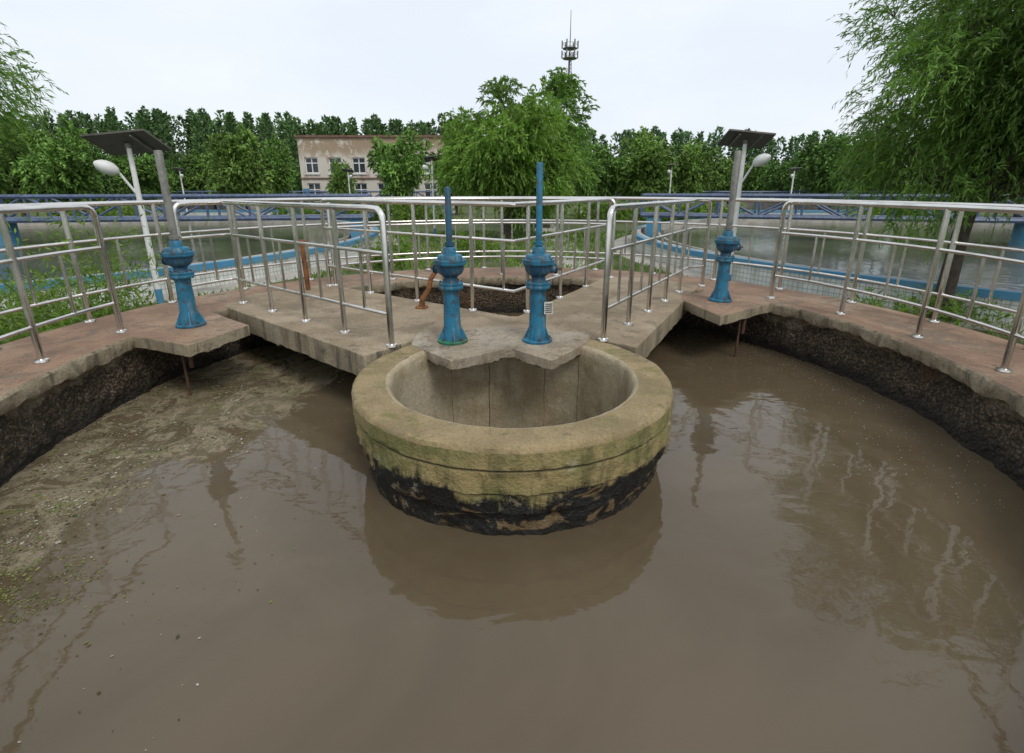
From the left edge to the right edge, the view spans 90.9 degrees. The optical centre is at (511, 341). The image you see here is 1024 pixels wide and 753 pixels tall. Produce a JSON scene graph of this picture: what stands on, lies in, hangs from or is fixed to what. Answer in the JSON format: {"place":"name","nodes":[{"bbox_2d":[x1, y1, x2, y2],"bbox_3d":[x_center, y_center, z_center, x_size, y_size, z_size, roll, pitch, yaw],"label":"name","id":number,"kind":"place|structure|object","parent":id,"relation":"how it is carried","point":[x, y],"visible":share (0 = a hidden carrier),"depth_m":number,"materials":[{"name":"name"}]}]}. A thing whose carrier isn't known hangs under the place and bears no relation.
{"place":"outdoors","nodes":[
{"label":"outdoors","id":0,"kind":"place"},
{"bbox_2d":[0,0,1012,181],"label":"sky","id":1,"kind":"structure","parent":0,"point":[696,66],"materials":[{"name":"white"}]},
{"bbox_2d":[0,312,1023,752],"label":"water","id":2,"kind":"structure","parent":0,"point":[716,586],"depth_m":2.36,"materials":[{"name":"brown liquid"}]},
{"bbox_2d":[0,329,1011,750],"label":"floating debris","id":3,"kind":"object","parent":2,"relation":"on","point":[136,487],"visible":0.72,"depth_m":3.27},
{"bbox_2d":[0,192,1023,344],"bbox_3d":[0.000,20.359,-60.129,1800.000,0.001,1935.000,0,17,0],"label":"ground","id":4,"kind":"structure","parent":0,"point":[496,227],"depth_m":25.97,"materials":[{"name":"green plant"}]},
{"bbox_2d":[0,170,12,193],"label":"willow tree","id":5,"kind":"object","parent":4,"relation":"on","point":[2,179],"visible":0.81,"depth_m":28.17,"materials":[{"name":"green plant"}]},
{"bbox_2d":[1,325,29,342],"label":"weed shrub","id":6,"kind":"object","parent":4,"relation":"on","point":[16,337],"visible":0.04,"depth_m":4.71,"materials":[{"name":"green plant"}]},
{"bbox_2d":[0,121,58,216],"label":"willow tree","id":7,"kind":"object","parent":4,"relation":"on","point":[16,155],"visible":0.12,"depth_m":31.08,"materials":[{"name":"green plant"}]},
{"bbox_2d":[0,22,71,201],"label":"willow tree","id":8,"kind":"object","parent":4,"relation":"on","point":[12,101],"visible":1,"depth_m":8.05,"materials":[{"name":"green plant"}]},
{"bbox_2d":[0,269,102,344],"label":"weed shrub","id":9,"kind":"object","parent":4,"relation":"on","point":[11,316],"visible":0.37,"depth_m":5.56,"materials":[{"name":"green plant"}]},
{"bbox_2d":[10,120,104,202],"bbox_3d":[-25.175,-9.440,28.299,4.664,5.735,5.315,0,17,0],"label":"willow tree","id":10,"kind":"object","parent":4,"relation":"on","point":[69,169],"visible":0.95,"depth_m":27.61,"materials":[{"name":"green plant"}]},
{"bbox_2d":[0,258,137,337],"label":"weed shrub","id":11,"kind":"object","parent":4,"relation":"on","point":[38,284],"visible":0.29,"depth_m":7.08,"materials":[{"name":"green plant"}]},
{"bbox_2d":[36,138,118,201],"bbox_3d":[-29.787,-11.062,34.482,5.152,5.245,4.986,0,17,0],"label":"willow tree","id":12,"kind":"object","parent":4,"relation":"on","point":[107,181],"visible":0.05,"depth_m":34.65,"materials":[{"name":"green plant"}]},
{"bbox_2d":[35,199,162,216],"bbox_3d":[-24.171,-7.492,29.010,5.611,1.720,5.554,0,17,0],"label":"hedge","id":13,"kind":"object","parent":4,"relation":"on","point":[130,210],"visible":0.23,"depth_m":28.82,"materials":[{"name":"green plant"}]},
{"bbox_2d":[84,149,119,200],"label":"willow tree","id":14,"kind":"object","parent":4,"relation":"on","point":[104,158],"visible":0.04,"depth_m":39.72,"materials":[{"name":"green plant"}]},
{"bbox_2d":[0,201,214,335],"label":"weed shrub","id":15,"kind":"object","parent":4,"relation":"on","point":[97,298],"visible":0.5,"depth_m":6.17,"materials":[{"name":"green plant"}]},
{"bbox_2d":[80,129,171,303],"bbox_3d":[-6.050,-1.911,8.252,1.000,2.860,0.664,0,17,0],"label":"solar street lamp","id":16,"kind":"object","parent":4,"relation":"on","point":[129,143],"visible":0.82,"depth_m":7.97,"materials":[{"name":"white metal"}]},
{"bbox_2d":[107,153,177,205],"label":"willow tree","id":17,"kind":"object","parent":4,"relation":"on","point":[148,177],"visible":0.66,"depth_m":37.11,"materials":[{"name":"green plant"}]},
{"bbox_2d":[141,151,201,199],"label":"willow tree","id":18,"kind":"object","parent":4,"relation":"on","point":[175,160],"visible":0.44,"depth_m":41.63,"materials":[{"name":"green plant"}]},
{"bbox_2d":[171,167,187,214],"bbox_3d":[-20.000,-8.891,30.651,0.715,3.194,0.584,0,17,0],"label":"solar street lamp","id":19,"kind":"object","parent":4,"relation":"on","point":[179,170],"visible":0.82,"depth_m":30.36,"materials":[{"name":"white metal"}]},
{"bbox_2d":[0,220,397,323],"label":"settling tank","id":20,"kind":"object","parent":4,"relation":"on","point":[223,252],"visible":0.45,"depth_m":14.50,"materials":[{"name":"blue concrete"}]},
{"bbox_2d":[0,194,373,245],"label":"truss bridge","id":21,"kind":"structure","parent":20,"relation":"on","point":[12,221],"depth_m":16.52,"materials":[{"name":"blue paint"}]},
{"bbox_2d":[178,148,223,208],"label":"willow tree","id":22,"kind":"object","parent":4,"relation":"on","point":[198,183],"visible":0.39,"depth_m":42.21,"materials":[{"name":"green plant"}]},
{"bbox_2d":[0,105,461,200],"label":"poplar tree row","id":23,"kind":"object","parent":4,"relation":"on","point":[197,130],"visible":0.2,"depth_m":70.54,"materials":[{"name":"green plant"}]},
{"bbox_2d":[197,124,280,209],"bbox_3d":[-17.040,-10.285,30.894,4.657,5.838,4.192,1,17,2],"label":"willow tree","id":24,"kind":"object","parent":4,"relation":"on","point":[247,173],"visible":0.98,"depth_m":30.32,"materials":[{"name":"green plant"}]},
{"bbox_2d":[24,108,495,158],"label":"poplar tree row","id":25,"kind":"object","parent":4,"relation":"on","point":[174,127],"visible":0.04,"depth_m":80.46,"materials":[{"name":"green plant"}]},
{"bbox_2d":[255,132,298,209],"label":"willow tree","id":26,"kind":"object","parent":4,"relation":"on","point":[277,160],"visible":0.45,"depth_m":32.75,"materials":[{"name":"green plant"}]},
{"bbox_2d":[144,202,454,217],"bbox_3d":[-17.000,-11.057,42.104,24.500,0.720,24.500,0,17,0],"label":"settling tank","id":27,"kind":"object","parent":4,"relation":"on","point":[201,210],"visible":0.16,"depth_m":32.55,"materials":[{"name":"grey concrete"}]},
{"bbox_2d":[261,201,348,220],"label":"hedge","id":28,"kind":"object","parent":4,"relation":"on","point":[284,211],"visible":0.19,"depth_m":29.30,"materials":[{"name":"green plant"}]},
{"bbox_2d":[172,189,442,204],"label":"truss bridge","id":29,"kind":"structure","parent":4,"relation":"on","point":[306,191],"depth_m":41.35,"materials":[{"name":"blue paint"}]},
{"bbox_2d":[325,157,357,203],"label":"willow tree","id":30,"kind":"object","parent":4,"relation":"on","point":[338,180],"visible":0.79,"depth_m":37.87,"materials":[{"name":"green plant"}]},
{"bbox_2d":[341,168,353,193],"bbox_3d":[-10.500,-9.473,32.565,0.715,3.194,0.584,0,17,0],"label":"solar street lamp","id":31,"kind":"object","parent":4,"relation":"on","point":[348,171],"visible":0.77,"depth_m":32.26,"materials":[{"name":"white metal"}]},
{"bbox_2d":[312,202,407,220],"bbox_3d":[-8.705,-7.766,30.063,5.635,1.629,5.014,0,17,0],"label":"hedge","id":32,"kind":"object","parent":4,"relation":"on","point":[375,217],"visible":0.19,"depth_m":29.55,"materials":[{"name":"green plant"}]},
{"bbox_2d":[297,137,453,208],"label":"building","id":33,"kind":"structure","parent":4,"relation":"on","point":[322,150],"depth_m":43.26,"materials":[{"name":"beige paint"}]},
{"bbox_2d":[294,135,444,178],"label":"roof","id":34,"kind":"structure","parent":33,"relation":"on","point":[295,136],"depth_m":42.66,"materials":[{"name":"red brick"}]},
{"bbox_2d":[304,158,436,196],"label":"windows","id":35,"kind":"structure","parent":33,"relation":"attached to","point":[359,163],"depth_m":43.69,"materials":[{"name":"white paint"}]},
{"bbox_2d":[352,231,412,269],"bbox_3d":[-3.305,-2.258,12.822,1.546,1.014,1.448,0,17,0],"label":"weed shrub","id":36,"kind":"object","parent":4,"relation":"on","point":[378,248],"visible":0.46,"depth_m":12.84,"materials":[{"name":"green plant"}]},
{"bbox_2d":[366,123,433,220],"bbox_3d":[-6.333,-9.757,29.342,3.853,5.735,4.390,-8,19,-24],"label":"willow tree","id":37,"kind":"object","parent":4,"relation":"on","point":[400,175],"visible":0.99,"depth_m":28.71,"materials":[{"name":"green plant"}]},
{"bbox_2d":[360,204,463,223],"bbox_3d":[-5.912,-7.807,30.195,5.160,1.605,6.436,12,21,35],"label":"hedge","id":38,"kind":"object","parent":4,"relation":"on","point":[398,212],"visible":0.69,"depth_m":29.05,"materials":[{"name":"green plant"}]},
{"bbox_2d":[422,155,438,233],"bbox_3d":[-3.324,-6.020,21.057,0.661,3.278,0.556,0,17,0],"label":"solar street lamp","id":39,"kind":"object","parent":4,"relation":"on","point":[431,159],"visible":0.7,"depth_m":20.81,"materials":[{"name":"white metal"}]},
{"bbox_2d":[428,146,477,214],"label":"willow tree","id":40,"kind":"object","parent":4,"relation":"on","point":[435,166],"visible":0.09,"depth_m":37.41,"materials":[{"name":"green plant"}]},
{"bbox_2d":[443,228,506,255],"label":"weed shrub","id":41,"kind":"object","parent":4,"relation":"on","point":[464,246],"visible":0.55,"depth_m":15.00,"materials":[{"name":"green plant"}]},
{"bbox_2d":[423,75,591,238],"bbox_3d":[-0.207,-6.577,18.887,6.390,6.184,6.101,0,17,0],"label":"willow tree","id":42,"kind":"object","parent":4,"relation":"on","point":[513,149],"visible":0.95,"depth_m":18.12,"materials":[{"name":"green plant"}]},
{"bbox_2d":[0,267,1023,490],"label":"round concrete tank","id":43,"kind":"object","parent":4,"relation":"on","point":[960,391],"visible":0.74,"depth_m":4.59,"materials":[{"name":"grey concrete"}]},
{"bbox_2d":[0,204,127,363],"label":"metal railing","id":44,"kind":"object","parent":43,"relation":"on","point":[13,260],"visible":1,"depth_m":3.81,"materials":[{"name":"silver metal"}]},
{"bbox_2d":[154,150,206,395],"bbox_3d":[-2.967,-0.482,4.566,0.269,2.352,0.541,-12,21,-34],"label":"gate valve actuator","id":45,"kind":"object","parent":43,"relation":"on","point":[176,255],"visible":0.99,"depth_m":4.53,"materials":[{"name":"blue paint"}]},
{"bbox_2d":[173,200,397,347],"bbox_3d":[-2.074,-0.734,4.783,2.788,1.125,0.590,9,19,27],"label":"metal railing","id":46,"kind":"object","parent":43,"relation":"on","point":[337,248],"visible":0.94,"depth_m":4.66,"materials":[{"name":"silver metal"}]},
{"bbox_2d":[299,240,310,289],"bbox_3d":[-2.620,-0.956,6.357,0.100,0.636,0.100,0,17,0],"label":"rusty post","id":47,"kind":"object","parent":43,"relation":"on","point":[305,267],"visible":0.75,"depth_m":6.34,"materials":[{"name":"brown metal"}]},
{"bbox_2d":[415,272,435,308],"bbox_3d":[-0.915,-0.566,5.422,0.270,0.438,0.144,0,17,0],"label":"rusty pipe","id":48,"kind":"object","parent":43,"relation":"on","point":[421,305],"visible":0.94,"depth_m":5.42,"materials":[{"name":"brown metal"}]},
{"bbox_2d":[430,187,467,345],"bbox_3d":[-0.522,-0.597,4.083,0.309,1.252,0.264,0,17,0],"label":"gate valve actuator","id":49,"kind":"object","parent":43,"relation":"on","point":[449,264],"visible":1,"depth_m":4.06,"materials":[{"name":"blue paint"}]},
{"bbox_2d":[320,198,612,312],"bbox_3d":[-0.509,-1.341,6.779,3.054,1.125,2.792,10,20,31],"label":"metal railing","id":50,"kind":"object","parent":43,"relation":"on","point":[471,238],"visible":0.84,"depth_m":5.68,"materials":[{"name":"silver metal"}]},
{"bbox_2d":[326,197,615,285],"bbox_3d":[-0.504,-1.445,7.122,3.929,1.125,0.640,-3,17,-9],"label":"metal railing","id":51,"kind":"object","parent":43,"relation":"on","point":[501,223],"visible":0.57,"depth_m":7.20,"materials":[{"name":"silver metal"}]},
{"bbox_2d":[0,196,1023,349],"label":"metal railing","id":52,"kind":"object","parent":43,"relation":"on","point":[939,294],"visible":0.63,"depth_m":5.69,"materials":[{"name":"silver metal"}]},
{"bbox_2d":[351,339,673,535],"bbox_3d":[-0.001,0.960,3.797,2.192,1.555,2.198,0,17,0],"label":"concrete well","id":53,"kind":"object","parent":43,"relation":"attached to","point":[469,468],"visible":0.76,"depth_m":2.85,"materials":[{"name":"concrete"}]},
{"bbox_2d":[522,162,561,344],"bbox_3d":[0.225,-0.693,4.089,0.264,1.432,0.296,11,20,33],"label":"gate valve actuator","id":54,"kind":"object","parent":43,"relation":"on","point":[538,263],"visible":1,"depth_m":4.07,"materials":[{"name":"blue paint"}]},
{"bbox_2d":[598,198,711,341],"bbox_3d":[1.601,-0.914,5.376,0.214,1.125,3.132,11,20,33],"label":"metal railing","id":55,"kind":"object","parent":43,"relation":"on","point":[635,207],"visible":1,"depth_m":5.01,"materials":[{"name":"silver metal"}]},
{"bbox_2d":[708,150,746,356],"bbox_3d":[2.433,-0.829,5.585,0.330,2.422,0.494,0,17,0],"label":"gate valve actuator","id":56,"kind":"object","parent":43,"relation":"on","point":[727,243],"visible":0.98,"depth_m":5.57,"materials":[{"name":"blue paint"}]},
{"bbox_2d":[766,200,1023,372],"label":"metal railing","id":57,"kind":"object","parent":43,"relation":"on","point":[1013,333],"visible":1,"depth_m":4.33,"materials":[{"name":"silver metal"}]},
{"bbox_2d":[3,155,1023,203],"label":"poplar tree row","id":58,"kind":"object","parent":4,"relation":"on","point":[298,182],"visible":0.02,"depth_m":61.33,"materials":[{"name":"green plant"}]},
{"bbox_2d":[521,66,600,227],"bbox_3d":[1.430,-9.440,25.092,5.817,7.588,5.823,0,17,0],"label":"willow tree","id":59,"kind":"object","parent":4,"relation":"on","point":[564,92],"visible":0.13,"depth_m":23.59,"materials":[{"name":"green plant"}]},
{"bbox_2d":[561,20,578,115],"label":"telecom tower","id":60,"kind":"structure","parent":4,"relation":"on","point":[570,57],"depth_m":79.99,"materials":[{"name":"grey metal"}]},
{"bbox_2d":[567,145,604,219],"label":"willow tree","id":61,"kind":"object","parent":4,"relation":"on","point":[597,172],"visible":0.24,"depth_m":32.12,"materials":[{"name":"green plant"}]},
{"bbox_2d":[586,137,634,196],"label":"willow tree","id":62,"kind":"object","parent":4,"relation":"on","point":[606,187],"visible":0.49,"depth_m":35.24,"materials":[{"name":"green plant"}]},
{"bbox_2d":[564,200,661,223],"bbox_3d":[6.046,-8.124,31.205,6.465,1.708,5.623,6,18,19],"label":"hedge","id":63,"kind":"object","parent":4,"relation":"on","point":[603,212],"visible":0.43,"depth_m":30.36,"materials":[{"name":"green plant"}]},
{"bbox_2d":[618,125,658,194],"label":"willow tree","id":64,"kind":"object","parent":4,"relation":"on","point":[627,141],"visible":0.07,"depth_m":40.69,"materials":[{"name":"green plant"}]},
{"bbox_2d":[613,134,679,203],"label":"willow tree","id":65,"kind":"object","parent":4,"relation":"on","point":[657,159],"visible":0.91,"depth_m":33.32,"materials":[{"name":"green plant"}]},
{"bbox_2d":[622,200,715,223],"bbox_3d":[9.082,-7.851,30.359,5.334,1.640,5.940,0,17,0],"label":"hedge","id":66,"kind":"object","parent":4,"relation":"on","point":[651,209],"visible":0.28,"depth_m":29.07,"materials":[{"name":"green plant"}]},
{"bbox_2d":[666,164,676,192],"bbox_3d":[10.176,-9.604,32.510,0.661,3.478,0.556,0,17,0],"label":"solar street lamp","id":67,"kind":"object","parent":4,"relation":"on","point":[669,165],"visible":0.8,"depth_m":32.19,"materials":[{"name":"white metal"}]},
{"bbox_2d":[669,138,724,192],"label":"willow tree","id":68,"kind":"object","parent":4,"relation":"on","point":[693,174],"visible":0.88,"depth_m":38.62,"materials":[{"name":"green plant"}]},
{"bbox_2d":[681,197,758,219],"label":"hedge","id":69,"kind":"object","parent":4,"relation":"on","point":[703,208],"visible":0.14,"depth_m":29.85,"materials":[{"name":"green plant"}]},
{"bbox_2d":[702,155,742,197],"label":"willow tree","id":70,"kind":"object","parent":4,"relation":"on","point":[726,171],"visible":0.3,"depth_m":46.18,"materials":[{"name":"green plant"}]},
{"bbox_2d":[580,202,887,217],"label":"settling tank","id":71,"kind":"object","parent":4,"relation":"on","point":[810,209],"visible":0.14,"depth_m":43.78,"materials":[{"name":"grey concrete"}]},
{"bbox_2d":[596,191,885,204],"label":"truss bridge","id":72,"kind":"structure","parent":4,"relation":"on","point":[764,192],"depth_m":40.20,"materials":[{"name":"blue paint"}]},
{"bbox_2d":[575,125,916,193],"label":"poplar tree row","id":73,"kind":"object","parent":4,"relation":"on","point":[682,136],"visible":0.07,"depth_m":96.95,"materials":[{"name":"green plant"}]},
{"bbox_2d":[717,129,775,280],"bbox_3d":[4.320,-2.418,9.647,0.868,3.018,0.627,0,17,0],"label":"solar street lamp","id":74,"kind":"object","parent":4,"relation":"on","point":[744,140],"visible":0.86,"depth_m":9.34,"materials":[{"name":"white metal"}]},
{"bbox_2d":[732,154,786,197],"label":"willow tree","id":75,"kind":"object","parent":4,"relation":"on","point":[751,182],"visible":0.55,"depth_m":52.50,"materials":[{"name":"green plant"}]},
{"bbox_2d":[758,160,805,205],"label":"willow tree","id":76,"kind":"object","parent":4,"relation":"on","point":[776,177],"visible":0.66,"depth_m":46.93,"materials":[{"name":"green plant"}]},
{"bbox_2d":[787,167,802,209],"bbox_3d":[17.000,-8.891,30.651,0.715,3.194,0.584,0,17,0],"label":"solar street lamp","id":77,"kind":"object","parent":4,"relation":"on","point":[794,170],"visible":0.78,"depth_m":30.36,"materials":[{"name":"white metal"}]},
{"bbox_2d":[614,218,1023,335],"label":"settling tank","id":78,"kind":"object","parent":4,"relation":"on","point":[1008,289],"visible":0.41,"depth_m":12.88,"materials":[{"name":"blue concrete"}]},
{"bbox_2d":[785,133,872,209],"bbox_3d":[23.816,-12.447,37.687,5.961,6.052,6.160,6,18,18],"label":"willow tree","id":79,"kind":"object","parent":4,"relation":"on","point":[812,160],"visible":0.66,"depth_m":37.31,"materials":[{"name":"green plant"}]},
{"bbox_2d":[640,193,1023,245],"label":"truss bridge","id":80,"kind":"structure","parent":4,"relation":"on","point":[1017,234],"depth_m":17.42,"materials":[{"name":"blue paint"}]},
{"bbox_2d":[843,144,890,199],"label":"willow tree","id":81,"kind":"object","parent":4,"relation":"on","point":[862,185],"visible":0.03,"depth_m":41.15,"materials":[{"name":"green plant"}]},
{"bbox_2d":[833,282,935,316],"bbox_3d":[5.224,-0.461,7.231,1.312,0.766,1.424,16,23,42],"label":"weed shrub","id":82,"kind":"object","parent":4,"relation":"on","point":[904,308],"visible":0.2,"depth_m":7.24,"materials":[{"name":"green plant"}]},
{"bbox_2d":[840,199,939,215],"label":"hedge","id":83,"kind":"object","parent":4,"relation":"on","point":[876,212],"visible":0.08,"depth_m":28.61,"materials":[{"name":"green plant"}]},
{"bbox_2d":[815,0,1023,321],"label":"willow tree","id":84,"kind":"object","parent":4,"relation":"on","point":[968,63],"visible":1,"depth_m":6.98,"materials":[{"name":"green plant"}]},
{"bbox_2d":[903,131,973,201],"bbox_3d":[30.653,-12.300,36.230,6.355,6.617,5.577,-10,20,-31],"label":"willow tree","id":85,"kind":"object","parent":4,"relation":"on","point":[934,191],"visible":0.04,"depth_m":35.86,"materials":[{"name":"green plant"}]},
{"bbox_2d":[882,284,1017,332],"bbox_3d":[6.695,-0.474,7.554,1.628,0.671,1.730,-5,18,-17],"label":"weed shrub","id":86,"kind":"object","parent":4,"relation":"on","point":[957,306],"visible":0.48,"depth_m":7.47,"materials":[{"name":"green plant"}]},
{"bbox_2d":[1007,166,1023,216],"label":"willow tree","id":87,"kind":"object","parent":4,"relation":"on","point":[1019,202],"visible":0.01,"depth_m":34.64,"materials":[{"name":"green plant"}]},
{"bbox_2d":[10,269,1022,435],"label":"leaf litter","id":88,"kind":"object","parent":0,"point":[606,343],"visible":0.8,"depth_m":4.69,"materials":[{"name":"brown plant"}]},
{"bbox_2d":[517,224,588,268],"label":"path","id":89,"kind":"structure","parent":0,"point":[568,261],"depth_m":16.02,"materials":[{"name":"concrete"}]}
]}

